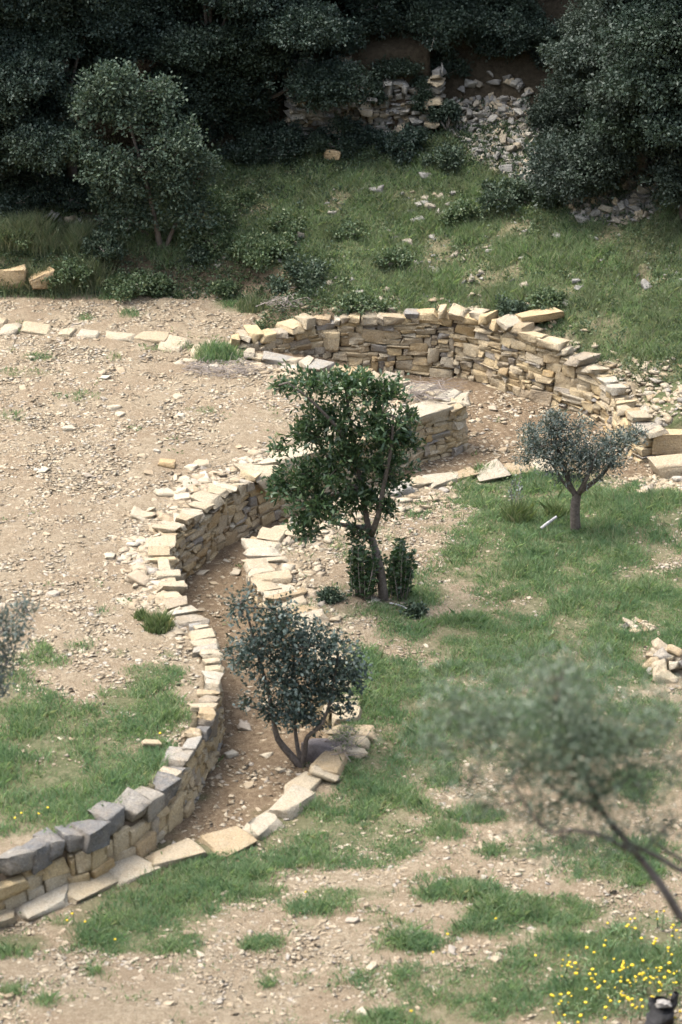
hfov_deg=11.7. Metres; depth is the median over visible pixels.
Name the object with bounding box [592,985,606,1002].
flowering plant
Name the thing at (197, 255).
bush
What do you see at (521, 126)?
loose stone
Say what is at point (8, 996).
loose stone
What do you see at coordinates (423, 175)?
loose stone
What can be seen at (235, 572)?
loose stone
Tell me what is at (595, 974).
flowering plant
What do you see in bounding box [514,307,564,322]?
stone slab
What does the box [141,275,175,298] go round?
bush
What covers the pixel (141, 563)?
rubble
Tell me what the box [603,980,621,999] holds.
flowering plant
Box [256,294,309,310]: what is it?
brush pile
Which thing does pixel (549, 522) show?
dead branch
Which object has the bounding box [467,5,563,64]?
bush
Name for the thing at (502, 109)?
loose stone
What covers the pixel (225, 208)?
bush
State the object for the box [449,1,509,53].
bush
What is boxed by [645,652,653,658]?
loose stone
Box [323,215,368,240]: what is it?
bush
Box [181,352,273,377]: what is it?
gravel patch
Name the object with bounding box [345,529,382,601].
leafy shrub
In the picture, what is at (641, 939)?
flowering plant
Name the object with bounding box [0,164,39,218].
bush
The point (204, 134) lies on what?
bush
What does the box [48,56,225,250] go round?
shrubby oak
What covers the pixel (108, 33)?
oak tree
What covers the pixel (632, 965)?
flowering plant
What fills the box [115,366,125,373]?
loose stone
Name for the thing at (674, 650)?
loose stone
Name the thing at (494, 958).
loose stone
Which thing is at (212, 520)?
dry stone wall
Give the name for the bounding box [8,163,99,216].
bush
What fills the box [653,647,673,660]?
loose stone
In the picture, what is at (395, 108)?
ruined wall
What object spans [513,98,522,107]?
loose stone
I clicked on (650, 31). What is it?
oak tree
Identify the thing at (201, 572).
loose stone
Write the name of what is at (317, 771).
stone slab
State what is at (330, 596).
bush
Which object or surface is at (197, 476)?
loose stone
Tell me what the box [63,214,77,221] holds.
loose stone
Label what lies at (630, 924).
flowering plant
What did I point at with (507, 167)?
loose stone
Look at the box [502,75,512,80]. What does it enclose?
loose stone
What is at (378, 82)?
bush
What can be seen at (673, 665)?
loose stone
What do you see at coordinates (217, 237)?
bush
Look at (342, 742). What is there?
brush pile
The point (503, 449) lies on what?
loose stone
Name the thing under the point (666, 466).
stone block
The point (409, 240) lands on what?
loose stone
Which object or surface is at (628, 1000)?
flowering plant
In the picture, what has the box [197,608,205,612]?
loose stone
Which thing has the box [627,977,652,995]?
flowering plant
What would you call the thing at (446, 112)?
bush
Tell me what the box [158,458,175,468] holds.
stone slab
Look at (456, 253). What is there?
rubble
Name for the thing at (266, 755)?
loose stone
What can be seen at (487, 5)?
bush
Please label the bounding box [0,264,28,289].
boulder
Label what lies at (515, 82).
loose stone
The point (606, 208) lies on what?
loose stone
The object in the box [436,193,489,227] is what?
bush
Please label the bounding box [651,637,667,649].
loose stone
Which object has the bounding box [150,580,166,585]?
loose stone
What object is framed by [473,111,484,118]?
loose stone
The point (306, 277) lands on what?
bush
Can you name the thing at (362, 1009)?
loose stone
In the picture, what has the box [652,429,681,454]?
stone block
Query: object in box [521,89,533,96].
loose stone
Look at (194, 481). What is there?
loose stone
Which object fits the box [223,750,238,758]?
loose stone
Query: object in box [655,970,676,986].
flowering plant
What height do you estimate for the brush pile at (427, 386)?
0.957 m
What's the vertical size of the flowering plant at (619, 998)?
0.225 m
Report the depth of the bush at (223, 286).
48.19 m
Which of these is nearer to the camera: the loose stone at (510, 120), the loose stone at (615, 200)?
the loose stone at (615, 200)
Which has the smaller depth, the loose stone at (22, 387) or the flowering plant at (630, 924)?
the flowering plant at (630, 924)
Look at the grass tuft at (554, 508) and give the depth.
42.45 m
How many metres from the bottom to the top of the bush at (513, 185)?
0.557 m
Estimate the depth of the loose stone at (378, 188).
49.17 m
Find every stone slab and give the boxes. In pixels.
[141,739,161,746]
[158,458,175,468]
[309,764,341,782]
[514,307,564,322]
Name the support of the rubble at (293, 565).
on the ground at (122, 1008)
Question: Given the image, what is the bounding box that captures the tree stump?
[644,991,678,1023]
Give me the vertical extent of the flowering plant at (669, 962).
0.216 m
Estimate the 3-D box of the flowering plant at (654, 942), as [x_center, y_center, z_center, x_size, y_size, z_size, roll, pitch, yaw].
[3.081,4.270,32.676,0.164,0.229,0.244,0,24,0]
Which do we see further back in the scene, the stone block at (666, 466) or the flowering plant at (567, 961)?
the stone block at (666, 466)
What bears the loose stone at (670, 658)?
on the loose stone at (673, 665)
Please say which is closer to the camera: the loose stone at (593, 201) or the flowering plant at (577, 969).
the flowering plant at (577, 969)
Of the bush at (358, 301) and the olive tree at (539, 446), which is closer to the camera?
the olive tree at (539, 446)
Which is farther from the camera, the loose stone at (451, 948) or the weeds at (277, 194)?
the weeds at (277, 194)
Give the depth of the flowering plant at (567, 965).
32.15 m
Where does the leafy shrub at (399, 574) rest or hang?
on the ground at (122, 1008)
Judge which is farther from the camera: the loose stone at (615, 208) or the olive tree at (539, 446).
the loose stone at (615, 208)
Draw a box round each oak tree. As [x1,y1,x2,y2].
[0,0,91,184]
[0,0,163,179]
[127,0,309,146]
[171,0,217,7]
[177,0,383,132]
[511,0,681,210]
[517,0,675,159]
[574,0,681,222]
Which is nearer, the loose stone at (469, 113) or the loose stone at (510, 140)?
the loose stone at (510, 140)
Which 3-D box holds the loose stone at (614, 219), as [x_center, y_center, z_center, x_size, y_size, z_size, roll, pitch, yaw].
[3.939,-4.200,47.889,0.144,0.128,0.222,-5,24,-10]
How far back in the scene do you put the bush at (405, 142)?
49.75 m
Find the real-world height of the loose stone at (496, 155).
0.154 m
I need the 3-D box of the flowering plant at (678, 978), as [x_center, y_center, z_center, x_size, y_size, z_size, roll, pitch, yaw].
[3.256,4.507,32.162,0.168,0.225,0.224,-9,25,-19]
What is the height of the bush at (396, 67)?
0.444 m
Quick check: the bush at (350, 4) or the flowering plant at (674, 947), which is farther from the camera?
the bush at (350, 4)
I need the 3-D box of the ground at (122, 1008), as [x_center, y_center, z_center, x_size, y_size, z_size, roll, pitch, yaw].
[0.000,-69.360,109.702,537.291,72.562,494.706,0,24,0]
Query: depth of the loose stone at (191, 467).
42.61 m
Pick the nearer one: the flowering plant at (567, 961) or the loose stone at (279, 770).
the flowering plant at (567, 961)
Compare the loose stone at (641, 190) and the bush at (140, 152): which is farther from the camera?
the bush at (140, 152)
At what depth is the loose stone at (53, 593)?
39.17 m
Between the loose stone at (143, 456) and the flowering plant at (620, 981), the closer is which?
the flowering plant at (620, 981)
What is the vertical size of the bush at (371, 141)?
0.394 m
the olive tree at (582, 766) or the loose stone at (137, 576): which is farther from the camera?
the loose stone at (137, 576)
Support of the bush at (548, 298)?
on the ground at (122, 1008)
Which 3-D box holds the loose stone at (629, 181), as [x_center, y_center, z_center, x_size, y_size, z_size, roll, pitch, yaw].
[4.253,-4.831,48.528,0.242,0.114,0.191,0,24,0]
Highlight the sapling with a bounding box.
[506,469,522,503]
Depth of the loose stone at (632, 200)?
48.03 m
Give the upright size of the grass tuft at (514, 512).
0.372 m
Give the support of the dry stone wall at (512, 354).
on the ground at (122, 1008)
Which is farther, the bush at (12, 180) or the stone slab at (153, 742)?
the bush at (12, 180)
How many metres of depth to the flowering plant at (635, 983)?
32.05 m
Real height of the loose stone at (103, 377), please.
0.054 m
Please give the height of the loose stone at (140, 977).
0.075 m
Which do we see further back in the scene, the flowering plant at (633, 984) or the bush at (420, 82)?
the bush at (420, 82)
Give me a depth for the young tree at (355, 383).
38.95 m
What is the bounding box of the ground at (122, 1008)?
[0,0,681,1023]
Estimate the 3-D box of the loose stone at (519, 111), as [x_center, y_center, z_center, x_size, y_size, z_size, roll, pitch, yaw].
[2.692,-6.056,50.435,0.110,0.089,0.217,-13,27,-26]
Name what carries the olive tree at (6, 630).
on the ground at (122, 1008)
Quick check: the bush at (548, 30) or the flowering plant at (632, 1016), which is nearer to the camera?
the flowering plant at (632, 1016)
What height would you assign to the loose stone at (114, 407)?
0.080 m
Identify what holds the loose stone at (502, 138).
on the rubble at (494, 100)
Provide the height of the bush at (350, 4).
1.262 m
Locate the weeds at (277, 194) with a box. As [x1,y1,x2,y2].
[0,120,631,298]
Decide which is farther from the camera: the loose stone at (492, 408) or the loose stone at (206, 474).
the loose stone at (492, 408)
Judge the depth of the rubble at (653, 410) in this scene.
45.29 m
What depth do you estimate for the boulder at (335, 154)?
49.81 m
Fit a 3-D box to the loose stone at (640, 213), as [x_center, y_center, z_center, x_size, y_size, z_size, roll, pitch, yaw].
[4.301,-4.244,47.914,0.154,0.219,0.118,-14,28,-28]
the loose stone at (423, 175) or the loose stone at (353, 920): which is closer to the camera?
the loose stone at (353, 920)
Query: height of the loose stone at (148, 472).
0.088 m
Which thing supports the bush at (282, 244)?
on the ground at (122, 1008)
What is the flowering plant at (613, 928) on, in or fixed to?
on the ground at (122, 1008)
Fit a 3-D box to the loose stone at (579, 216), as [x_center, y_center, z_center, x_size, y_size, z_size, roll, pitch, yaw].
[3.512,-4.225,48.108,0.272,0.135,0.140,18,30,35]
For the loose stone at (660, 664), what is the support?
on the ground at (122, 1008)
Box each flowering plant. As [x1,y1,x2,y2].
[549,994,565,1014]
[551,1012,567,1023]
[552,964,572,982]
[557,992,574,1009]
[559,954,579,972]
[559,993,573,1014]
[561,972,578,983]
[570,946,587,968]
[570,1013,586,1023]
[573,962,587,979]
[575,988,592,1012]
[581,973,598,985]
[585,951,599,970]
[591,968,614,984]
[592,981,606,997]
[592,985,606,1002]
[598,1006,615,1023]
[603,940,617,952]
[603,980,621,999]
[603,997,625,1017]
[605,922,624,934]
[606,967,624,986]
[607,991,624,1009]
[613,958,629,975]
[613,995,630,1013]
[615,960,631,980]
[615,964,629,988]
[620,982,640,1005]
[622,925,634,944]
[622,976,637,997]
[623,918,636,935]
[624,961,637,971]
[625,998,639,1022]
[626,977,641,993]
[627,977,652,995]
[628,927,648,947]
[628,973,651,995]
[629,999,649,1019]
[640,959,659,975]
[640,997,654,1010]
[641,970,656,987]
[642,972,662,997]
[647,967,669,989]
[648,911,667,929]
[648,938,658,954]
[651,981,669,996]
[655,910,670,930]
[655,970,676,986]
[657,971,681,989]
[659,978,673,996]
[661,951,677,973]
[662,937,679,951]
[667,924,678,944]
[670,929,681,949]
[670,969,681,988]
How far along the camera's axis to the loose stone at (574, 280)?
47.13 m
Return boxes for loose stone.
[3,992,13,1000]
[19,384,25,389]
[36,466,50,473]
[45,590,59,596]
[49,212,60,220]
[61,425,76,430]
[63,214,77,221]
[81,472,93,477]
[100,375,110,379]
[104,552,115,559]
[108,404,121,410]
[114,411,125,416]
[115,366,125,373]
[125,568,151,585]
[130,506,147,520]
[133,974,144,980]
[137,454,146,458]
[141,511,156,518]
[143,469,153,474]
[146,507,155,511]
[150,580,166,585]
[153,489,174,496]
[154,590,167,600]
[163,1001,175,1005]
[172,393,183,398]
[173,492,190,499]
[173,513,181,523]
[175,487,188,493]
[177,412,184,418]
[178,475,190,482]
[181,478,199,486]
[183,930,196,934]
[184,464,198,470]
[191,473,204,479]
[195,459,210,468]
[196,570,208,574]
[196,950,204,958]
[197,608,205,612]
[199,470,208,478]
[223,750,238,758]
[230,568,240,575]
[237,722,250,730]
[243,780,253,788]
[256,992,266,997]
[260,752,273,758]
[274,768,285,772]
[297,232,304,237]
[345,917,359,923]
[356,1007,366,1014]
[365,962,376,970]
[369,185,383,193]
[401,238,412,246]
[410,216,425,221]
[419,172,432,178]
[424,202,435,209]
[448,944,455,952]
[457,86,464,92]
[464,78,477,87]
[464,446,475,451]
[466,107,472,117]
[469,126,477,132]
[473,99,480,106]
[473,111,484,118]
[474,79,483,87]
[486,79,500,84]
[487,114,497,122]
[487,405,497,410]
[490,955,501,963]
[494,151,500,159]
[497,447,507,451]
[498,107,505,111]
[498,164,512,173]
[499,133,506,143]
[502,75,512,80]
[503,78,514,84]
[504,145,516,151]
[506,137,514,143]
[508,117,515,124]
[510,78,521,87]
[512,108,523,115]
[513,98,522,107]
[513,142,521,148]
[515,138,525,143]
[518,123,527,129]
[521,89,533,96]
[525,132,531,138]
[572,278,580,283]
[574,213,590,222]
[590,209,595,216]
[591,196,598,206]
[594,209,600,216]
[598,204,613,212]
[610,216,620,223]
[611,197,619,205]
[613,205,619,214]
[617,200,625,210]
[622,617,635,627]
[623,198,629,206]
[626,176,636,185]
[627,205,640,210]
[628,197,636,203]
[629,628,642,633]
[630,193,639,198]
[634,209,643,219]
[636,185,649,194]
[640,279,651,289]
[642,622,655,627]
[642,656,668,668]
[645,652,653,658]
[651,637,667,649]
[651,658,666,681]
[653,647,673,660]
[654,650,674,662]
[654,669,678,683]
[667,644,681,656]
[669,661,678,670]
[671,660,681,671]
[673,656,681,660]
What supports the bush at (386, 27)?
on the ground at (122, 1008)
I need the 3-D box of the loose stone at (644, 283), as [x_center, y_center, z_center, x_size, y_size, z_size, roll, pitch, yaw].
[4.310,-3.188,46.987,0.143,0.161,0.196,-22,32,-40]
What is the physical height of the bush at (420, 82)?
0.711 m
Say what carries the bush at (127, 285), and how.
on the ground at (122, 1008)
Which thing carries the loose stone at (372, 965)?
on the ground at (122, 1008)
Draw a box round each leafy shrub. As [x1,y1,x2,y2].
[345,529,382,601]
[379,535,418,600]
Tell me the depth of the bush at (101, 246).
48.43 m
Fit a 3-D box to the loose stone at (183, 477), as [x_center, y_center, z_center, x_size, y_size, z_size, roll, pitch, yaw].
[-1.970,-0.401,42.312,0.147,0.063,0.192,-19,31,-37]
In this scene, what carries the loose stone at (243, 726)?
on the ground at (122, 1008)
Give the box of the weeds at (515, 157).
[415,98,662,223]
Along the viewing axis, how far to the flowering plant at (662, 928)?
33.14 m
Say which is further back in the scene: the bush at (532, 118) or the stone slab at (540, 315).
the bush at (532, 118)
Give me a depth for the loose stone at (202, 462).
42.67 m
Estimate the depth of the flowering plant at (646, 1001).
31.75 m
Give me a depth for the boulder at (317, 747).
36.76 m
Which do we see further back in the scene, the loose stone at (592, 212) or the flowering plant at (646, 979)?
the loose stone at (592, 212)
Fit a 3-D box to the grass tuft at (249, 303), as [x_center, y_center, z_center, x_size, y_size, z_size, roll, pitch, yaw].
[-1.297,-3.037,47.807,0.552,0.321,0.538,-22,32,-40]
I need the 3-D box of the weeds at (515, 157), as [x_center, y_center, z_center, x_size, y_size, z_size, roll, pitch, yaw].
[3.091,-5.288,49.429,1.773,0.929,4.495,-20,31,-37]
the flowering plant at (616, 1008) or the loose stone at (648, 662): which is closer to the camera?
the flowering plant at (616, 1008)
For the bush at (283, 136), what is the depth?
49.98 m
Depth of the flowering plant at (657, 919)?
33.17 m
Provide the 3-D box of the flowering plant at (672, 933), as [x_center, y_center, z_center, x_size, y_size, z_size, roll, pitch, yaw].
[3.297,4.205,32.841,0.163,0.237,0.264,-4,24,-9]
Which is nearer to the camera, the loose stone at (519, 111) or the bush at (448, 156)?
the bush at (448, 156)
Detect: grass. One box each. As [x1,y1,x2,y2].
[0,118,681,387]
[0,203,137,299]
[0,283,274,843]
[0,459,681,1023]
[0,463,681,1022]
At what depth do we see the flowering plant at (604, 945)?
32.64 m
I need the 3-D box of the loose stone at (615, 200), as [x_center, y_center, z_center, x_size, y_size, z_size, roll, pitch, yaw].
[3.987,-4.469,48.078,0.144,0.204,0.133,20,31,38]
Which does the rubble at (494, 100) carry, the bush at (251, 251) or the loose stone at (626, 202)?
the loose stone at (626, 202)
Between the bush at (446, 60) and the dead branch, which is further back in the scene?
the bush at (446, 60)
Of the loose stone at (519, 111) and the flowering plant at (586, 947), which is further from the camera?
the loose stone at (519, 111)
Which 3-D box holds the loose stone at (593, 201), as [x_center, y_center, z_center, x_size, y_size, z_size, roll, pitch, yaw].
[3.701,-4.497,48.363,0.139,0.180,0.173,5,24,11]
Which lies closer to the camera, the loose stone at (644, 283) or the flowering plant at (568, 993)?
the flowering plant at (568, 993)
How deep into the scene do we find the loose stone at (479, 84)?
50.69 m
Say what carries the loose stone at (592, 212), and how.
on the rubble at (494, 100)
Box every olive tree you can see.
[0,591,45,700]
[373,621,681,922]
[503,404,651,531]
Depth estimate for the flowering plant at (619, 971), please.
32.14 m
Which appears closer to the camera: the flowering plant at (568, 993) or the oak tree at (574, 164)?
the flowering plant at (568, 993)
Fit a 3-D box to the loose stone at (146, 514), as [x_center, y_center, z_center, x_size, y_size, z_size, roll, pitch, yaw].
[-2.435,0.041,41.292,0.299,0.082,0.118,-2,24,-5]
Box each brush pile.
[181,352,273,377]
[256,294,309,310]
[325,721,369,761]
[403,377,465,402]
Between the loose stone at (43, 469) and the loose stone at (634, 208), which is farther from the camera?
the loose stone at (634, 208)
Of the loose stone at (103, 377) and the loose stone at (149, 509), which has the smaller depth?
the loose stone at (149, 509)
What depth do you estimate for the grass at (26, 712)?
36.16 m
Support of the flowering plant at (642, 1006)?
on the ground at (122, 1008)
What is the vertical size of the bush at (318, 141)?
0.681 m
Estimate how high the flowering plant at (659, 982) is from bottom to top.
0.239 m
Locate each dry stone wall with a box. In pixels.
[0,348,470,912]
[230,303,668,463]
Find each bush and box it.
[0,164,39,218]
[0,211,60,249]
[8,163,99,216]
[42,253,94,290]
[79,228,130,262]
[102,267,176,303]
[131,142,195,184]
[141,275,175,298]
[153,105,228,156]
[177,217,237,263]
[184,243,212,269]
[194,184,260,223]
[206,277,238,297]
[218,128,283,166]
[226,229,275,272]
[238,115,307,168]
[244,67,288,118]
[260,231,298,261]
[265,251,343,298]
[266,205,311,234]
[302,112,375,159]
[316,581,348,604]
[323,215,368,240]
[328,288,394,316]
[331,0,430,56]
[331,123,389,148]
[332,0,416,31]
[365,54,426,80]
[366,67,394,105]
[371,244,414,269]
[372,122,438,164]
[391,0,481,43]
[391,0,506,53]
[398,600,429,618]
[404,73,435,115]
[418,142,467,173]
[425,98,465,129]
[430,46,474,80]
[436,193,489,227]
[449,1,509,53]
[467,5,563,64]
[475,0,563,46]
[475,174,536,214]
[493,291,530,316]
[507,181,566,209]
[524,96,578,132]
[526,283,566,309]
[527,24,567,71]
[532,119,571,152]
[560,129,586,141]
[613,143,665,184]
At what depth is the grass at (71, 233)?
48.58 m
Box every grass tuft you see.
[129,606,148,620]
[139,607,180,634]
[192,334,238,363]
[234,290,265,313]
[499,492,540,523]
[537,496,569,518]
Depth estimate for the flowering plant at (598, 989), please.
31.90 m
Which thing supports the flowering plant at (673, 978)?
on the ground at (122, 1008)
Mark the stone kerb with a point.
(266, 580)
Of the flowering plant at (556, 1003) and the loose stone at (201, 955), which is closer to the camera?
the flowering plant at (556, 1003)
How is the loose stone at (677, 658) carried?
on the loose stone
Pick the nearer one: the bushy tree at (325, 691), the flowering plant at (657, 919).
the flowering plant at (657, 919)
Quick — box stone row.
[0,318,204,357]
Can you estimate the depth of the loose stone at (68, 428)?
43.74 m
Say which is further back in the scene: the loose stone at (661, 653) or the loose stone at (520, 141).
the loose stone at (520, 141)
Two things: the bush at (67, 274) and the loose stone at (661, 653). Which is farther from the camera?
the bush at (67, 274)
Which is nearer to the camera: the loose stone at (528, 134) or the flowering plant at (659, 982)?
the flowering plant at (659, 982)
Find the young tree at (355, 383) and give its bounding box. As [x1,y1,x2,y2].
[260,358,427,601]
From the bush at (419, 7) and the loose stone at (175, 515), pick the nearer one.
the loose stone at (175, 515)
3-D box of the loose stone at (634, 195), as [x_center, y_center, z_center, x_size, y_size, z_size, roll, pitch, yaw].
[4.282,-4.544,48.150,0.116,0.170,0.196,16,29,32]
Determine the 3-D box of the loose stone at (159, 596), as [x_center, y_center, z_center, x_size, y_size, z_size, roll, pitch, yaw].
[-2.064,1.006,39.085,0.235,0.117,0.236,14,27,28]
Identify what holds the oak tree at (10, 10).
on the ground at (122, 1008)
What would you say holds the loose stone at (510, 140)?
on the rubble at (494, 100)
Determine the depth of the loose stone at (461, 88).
50.67 m
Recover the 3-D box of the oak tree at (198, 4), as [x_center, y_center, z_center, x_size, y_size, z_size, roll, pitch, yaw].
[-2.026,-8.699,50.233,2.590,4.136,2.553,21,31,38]
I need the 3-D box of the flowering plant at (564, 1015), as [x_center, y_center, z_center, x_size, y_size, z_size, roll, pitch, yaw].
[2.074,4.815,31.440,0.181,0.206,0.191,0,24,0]
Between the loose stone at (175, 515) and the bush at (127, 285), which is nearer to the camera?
the loose stone at (175, 515)
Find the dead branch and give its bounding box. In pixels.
[540,516,556,528]
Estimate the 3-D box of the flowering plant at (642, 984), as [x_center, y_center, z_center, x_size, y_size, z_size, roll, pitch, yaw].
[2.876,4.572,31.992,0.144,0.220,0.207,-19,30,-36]
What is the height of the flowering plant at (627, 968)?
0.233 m
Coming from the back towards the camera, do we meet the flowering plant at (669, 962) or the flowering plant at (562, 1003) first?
the flowering plant at (669, 962)
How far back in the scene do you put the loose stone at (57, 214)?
49.15 m
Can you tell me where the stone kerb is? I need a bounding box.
[0,458,554,927]
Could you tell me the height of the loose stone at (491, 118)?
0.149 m
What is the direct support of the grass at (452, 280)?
on the ground at (122, 1008)
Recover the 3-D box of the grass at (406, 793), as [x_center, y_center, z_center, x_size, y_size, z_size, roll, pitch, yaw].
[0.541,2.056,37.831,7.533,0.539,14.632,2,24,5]
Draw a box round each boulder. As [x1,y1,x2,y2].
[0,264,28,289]
[28,266,54,289]
[301,738,341,762]
[323,149,340,159]
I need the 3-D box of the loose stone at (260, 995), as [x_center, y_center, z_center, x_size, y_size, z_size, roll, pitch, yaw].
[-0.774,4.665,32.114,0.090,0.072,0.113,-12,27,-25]
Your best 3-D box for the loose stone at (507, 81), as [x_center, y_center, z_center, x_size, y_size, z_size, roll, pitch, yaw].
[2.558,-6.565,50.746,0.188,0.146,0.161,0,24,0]
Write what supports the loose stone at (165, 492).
on the ground at (122, 1008)
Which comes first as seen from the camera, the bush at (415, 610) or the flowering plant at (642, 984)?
the flowering plant at (642, 984)
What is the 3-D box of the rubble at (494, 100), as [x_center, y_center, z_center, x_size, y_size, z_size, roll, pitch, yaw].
[-0.025,-5.007,49.375,9.813,1.494,3.548,0,24,0]
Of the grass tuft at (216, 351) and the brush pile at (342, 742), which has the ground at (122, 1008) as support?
the grass tuft at (216, 351)
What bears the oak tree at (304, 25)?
on the ground at (122, 1008)
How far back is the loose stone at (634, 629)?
39.33 m
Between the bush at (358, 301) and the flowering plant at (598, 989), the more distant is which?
the bush at (358, 301)
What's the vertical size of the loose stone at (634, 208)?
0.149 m
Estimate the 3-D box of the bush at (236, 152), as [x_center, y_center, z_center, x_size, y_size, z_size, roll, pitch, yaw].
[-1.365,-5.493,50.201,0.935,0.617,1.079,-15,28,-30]
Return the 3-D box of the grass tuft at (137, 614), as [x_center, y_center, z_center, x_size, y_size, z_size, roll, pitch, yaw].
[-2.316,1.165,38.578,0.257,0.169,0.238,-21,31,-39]
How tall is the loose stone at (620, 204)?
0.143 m
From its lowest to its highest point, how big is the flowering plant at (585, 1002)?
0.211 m
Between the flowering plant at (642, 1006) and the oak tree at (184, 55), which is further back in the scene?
the oak tree at (184, 55)
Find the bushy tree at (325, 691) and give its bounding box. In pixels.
[217,581,372,767]
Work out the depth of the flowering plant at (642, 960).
32.28 m
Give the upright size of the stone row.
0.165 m
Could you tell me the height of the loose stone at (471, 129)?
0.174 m
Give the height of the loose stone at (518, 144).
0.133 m
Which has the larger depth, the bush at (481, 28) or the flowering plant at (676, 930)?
the bush at (481, 28)
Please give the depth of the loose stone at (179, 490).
41.91 m
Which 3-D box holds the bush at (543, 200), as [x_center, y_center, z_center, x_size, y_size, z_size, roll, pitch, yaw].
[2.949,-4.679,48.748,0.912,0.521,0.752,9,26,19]
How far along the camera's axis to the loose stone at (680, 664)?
38.32 m
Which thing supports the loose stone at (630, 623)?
on the ground at (122, 1008)
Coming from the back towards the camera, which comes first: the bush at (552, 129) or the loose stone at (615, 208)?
the bush at (552, 129)
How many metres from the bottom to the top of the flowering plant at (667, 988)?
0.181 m
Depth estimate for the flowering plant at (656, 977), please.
32.10 m
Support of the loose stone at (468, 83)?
on the ground at (122, 1008)
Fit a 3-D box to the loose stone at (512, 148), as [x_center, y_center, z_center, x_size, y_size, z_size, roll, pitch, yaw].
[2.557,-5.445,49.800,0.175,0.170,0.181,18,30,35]
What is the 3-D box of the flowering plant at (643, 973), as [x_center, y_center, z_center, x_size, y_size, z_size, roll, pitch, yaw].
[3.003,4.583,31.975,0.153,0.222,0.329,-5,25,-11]
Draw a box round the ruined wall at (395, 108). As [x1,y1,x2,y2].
[284,54,446,138]
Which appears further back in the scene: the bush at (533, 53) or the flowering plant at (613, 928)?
the bush at (533, 53)
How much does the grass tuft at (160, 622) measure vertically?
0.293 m
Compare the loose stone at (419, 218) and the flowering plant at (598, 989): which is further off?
the loose stone at (419, 218)
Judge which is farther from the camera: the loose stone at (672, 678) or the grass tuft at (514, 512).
the grass tuft at (514, 512)
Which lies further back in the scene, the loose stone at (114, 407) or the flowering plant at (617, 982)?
the loose stone at (114, 407)
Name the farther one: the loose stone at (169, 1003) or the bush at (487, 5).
the bush at (487, 5)
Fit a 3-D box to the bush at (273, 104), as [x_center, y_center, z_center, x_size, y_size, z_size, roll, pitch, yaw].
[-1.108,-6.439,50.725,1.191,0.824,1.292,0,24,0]
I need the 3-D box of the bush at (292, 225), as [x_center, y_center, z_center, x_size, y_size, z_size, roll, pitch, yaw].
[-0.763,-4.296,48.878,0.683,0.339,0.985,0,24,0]
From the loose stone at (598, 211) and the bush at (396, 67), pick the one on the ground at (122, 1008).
the loose stone at (598, 211)
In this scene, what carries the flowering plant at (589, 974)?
on the ground at (122, 1008)
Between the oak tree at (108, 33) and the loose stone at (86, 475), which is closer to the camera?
the loose stone at (86, 475)
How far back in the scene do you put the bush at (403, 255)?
47.94 m
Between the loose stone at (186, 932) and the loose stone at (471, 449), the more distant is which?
the loose stone at (471, 449)
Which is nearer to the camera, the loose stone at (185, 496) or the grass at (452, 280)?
the loose stone at (185, 496)
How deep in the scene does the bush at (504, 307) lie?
46.77 m
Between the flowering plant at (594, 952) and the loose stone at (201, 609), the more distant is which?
the loose stone at (201, 609)
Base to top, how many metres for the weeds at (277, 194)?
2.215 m
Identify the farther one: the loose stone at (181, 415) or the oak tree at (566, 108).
the oak tree at (566, 108)
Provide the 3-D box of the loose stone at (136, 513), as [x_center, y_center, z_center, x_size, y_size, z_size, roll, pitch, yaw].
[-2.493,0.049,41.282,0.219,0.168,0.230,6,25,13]
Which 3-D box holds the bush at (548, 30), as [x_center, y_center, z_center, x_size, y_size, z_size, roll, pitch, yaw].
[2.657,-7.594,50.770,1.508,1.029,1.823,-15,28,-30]
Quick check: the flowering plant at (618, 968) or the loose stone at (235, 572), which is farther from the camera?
the loose stone at (235, 572)
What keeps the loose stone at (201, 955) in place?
on the ground at (122, 1008)
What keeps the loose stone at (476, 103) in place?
on the ground at (122, 1008)
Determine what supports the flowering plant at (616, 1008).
on the ground at (122, 1008)
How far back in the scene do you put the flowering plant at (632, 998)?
31.84 m
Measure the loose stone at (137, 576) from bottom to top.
0.169 m
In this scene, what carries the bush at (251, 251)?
on the ground at (122, 1008)
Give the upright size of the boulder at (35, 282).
0.309 m
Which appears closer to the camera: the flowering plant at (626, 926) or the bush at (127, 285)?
the flowering plant at (626, 926)
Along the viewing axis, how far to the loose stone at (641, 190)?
48.22 m
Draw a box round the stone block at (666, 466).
[647,454,681,478]
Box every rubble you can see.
[43,92,664,226]
[78,146,681,310]
[116,341,433,643]
[269,470,681,621]
[309,295,681,426]
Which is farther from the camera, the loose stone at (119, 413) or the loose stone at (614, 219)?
the loose stone at (614, 219)
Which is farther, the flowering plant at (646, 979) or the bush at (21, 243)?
the bush at (21, 243)
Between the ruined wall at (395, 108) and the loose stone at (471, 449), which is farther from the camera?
the ruined wall at (395, 108)
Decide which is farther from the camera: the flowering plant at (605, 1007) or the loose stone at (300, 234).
the loose stone at (300, 234)
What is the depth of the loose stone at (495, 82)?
50.67 m

